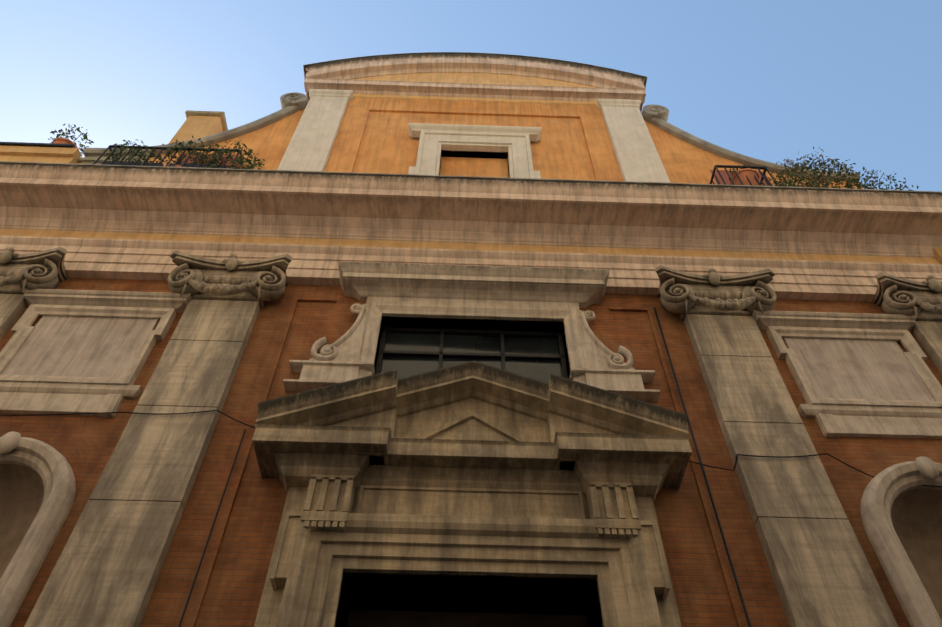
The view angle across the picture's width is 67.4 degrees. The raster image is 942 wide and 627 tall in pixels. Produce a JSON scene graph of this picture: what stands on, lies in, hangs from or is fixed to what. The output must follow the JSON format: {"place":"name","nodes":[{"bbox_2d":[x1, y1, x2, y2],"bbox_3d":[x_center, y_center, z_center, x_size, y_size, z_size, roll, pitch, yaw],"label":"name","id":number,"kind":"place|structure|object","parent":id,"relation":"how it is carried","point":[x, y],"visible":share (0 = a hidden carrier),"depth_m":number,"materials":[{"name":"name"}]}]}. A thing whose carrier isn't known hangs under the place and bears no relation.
{"place":"outdoors","nodes":[
{"label":"outdoors","id":0,"kind":"place"},
{"bbox_2d":[0,278,941,626],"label":"wall","id":1,"kind":"structure","parent":0,"point":[296,322],"depth_m":6.65,"materials":[{"name":"orange brick"}]},
{"bbox_2d":[2,316,934,400],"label":"wall panels","id":2,"kind":"object","parent":1,"relation":"attached to","point":[109,347],"visible":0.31,"depth_m":7.84,"materials":[{"name":"beige stone"}]},
{"bbox_2d":[0,294,941,626],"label":"pilasters","id":3,"kind":"object","parent":1,"relation":"attached to","point":[110,562],"visible":0.94,"depth_m":6.45,"materials":[{"name":"beige stone"}]},
{"bbox_2d":[0,464,941,619],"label":"niches","id":4,"kind":"object","parent":1,"relation":"in","point":[916,515],"visible":0.85,"depth_m":6.63,"materials":[{"name":"beige stone"}]},
{"bbox_2d":[0,0,941,191],"label":"sky","id":5,"kind":"structure","parent":0,"point":[773,81],"materials":[{"name":"blue"}]},
{"label":"street ground","id":6,"kind":"structure","parent":0,"visible":0},
{"bbox_2d":[0,53,941,301],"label":"cornice","id":7,"kind":"structure","parent":6,"relation":"on","point":[363,207],"depth_m":9.41,"materials":[{"name":"beige stone"}]},
{"bbox_2d":[52,137,758,185],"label":"flower pots","id":8,"kind":"object","parent":7,"relation":"on","point":[749,173],"visible":0.17,"depth_m":10.28,"materials":[{"name":"ceramic"}]},
{"bbox_2d":[0,73,939,263],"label":"cornice band","id":9,"kind":"object","parent":7,"relation":"attached to","point":[482,78],"visible":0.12,"depth_m":9.41,"materials":[{"name":"beige stone"}]},
{"bbox_2d":[0,262,941,626],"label":"window surrounds","id":10,"kind":"object","parent":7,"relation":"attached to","point":[474,292],"visible":0.79,"depth_m":7.69,"materials":[{"name":"beige stone"}]},
{"bbox_2d":[0,303,938,478],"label":"scroll ornaments","id":11,"kind":"object","parent":10,"relation":"attached to","point":[927,467],"visible":0.96,"depth_m":7.73},
{"bbox_2d":[0,247,941,321],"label":"column capitals","id":12,"kind":"object","parent":7,"relation":"attached to","point":[184,278],"visible":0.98,"depth_m":8.39,"materials":[{"name":"grey stone"}]},
{"bbox_2d":[0,52,941,193],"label":"roof edge","id":13,"kind":"object","parent":7,"relation":"on","point":[295,102],"visible":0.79,"depth_m":11.68,"materials":[{"name":"grey stone"}]},
{"bbox_2d":[48,123,919,190],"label":"balcony plants","id":14,"kind":"object","parent":13,"relation":"on","point":[218,154],"visible":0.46,"depth_m":10.12,"materials":[{"name":"green plant"}]},
{"bbox_2d":[761,146,889,189],"bbox_3d":[5.007,-1.926,10.281,1.786,1.301,0.824,2,-51,-1],"label":"bush","id":15,"kind":"object","parent":13,"relation":"on","point":[808,176],"visible":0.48,"depth_m":10.20,"materials":[{"name":"green plant"}]},
{"bbox_2d":[381,333,561,382],"bbox_3d":[0.006,0.827,7.841,2.160,1.850,0.036,2,-51,-1],"label":"window glass","id":16,"kind":"object","parent":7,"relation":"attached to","point":[539,370],"visible":0.07,"depth_m":8.31,"materials":[{"name":"black glass"}]},
{"bbox_2d":[0,142,941,626],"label":"ironwork","id":17,"kind":"object","parent":6,"relation":"on","point":[442,354],"visible":0.48,"depth_m":8.25,"materials":[{"name":"grey metal"}]},
{"bbox_2d":[0,116,941,263],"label":"neighbour houses","id":18,"kind":"structure","parent":6,"relation":"on","point":[196,127],"depth_m":11.02,"materials":[{"name":"paint"}]},
{"bbox_2d":[79,97,863,188],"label":"upper wall","id":19,"kind":"structure","parent":6,"relation":"on","point":[574,142],"depth_m":12.02,"materials":[{"name":"orange paint"}]},
{"bbox_2d":[78,110,227,163],"bbox_3d":[-5.496,-2.436,12.181,1.320,4.400,1.360,2,-51,-1],"label":"coping","id":20,"kind":"object","parent":19,"relation":"on","point":[93,159],"visible":0.04,"depth_m":13.72,"materials":[{"name":"beige stone"}]},
{"bbox_2d":[277,89,670,182],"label":"upper stone trim","id":21,"kind":"structure","parent":19,"relation":"attached to","point":[310,145],"depth_m":11.89,"materials":[{"name":"beige stone"}]},
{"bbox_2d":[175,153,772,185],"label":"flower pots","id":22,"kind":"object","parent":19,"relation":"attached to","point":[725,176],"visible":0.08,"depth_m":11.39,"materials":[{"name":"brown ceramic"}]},
{"bbox_2d":[252,361,691,626],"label":"door surround","id":23,"kind":"object","parent":6,"relation":"on","point":[474,472],"visible":1,"depth_m":6.25,"materials":[{"name":"stone"}]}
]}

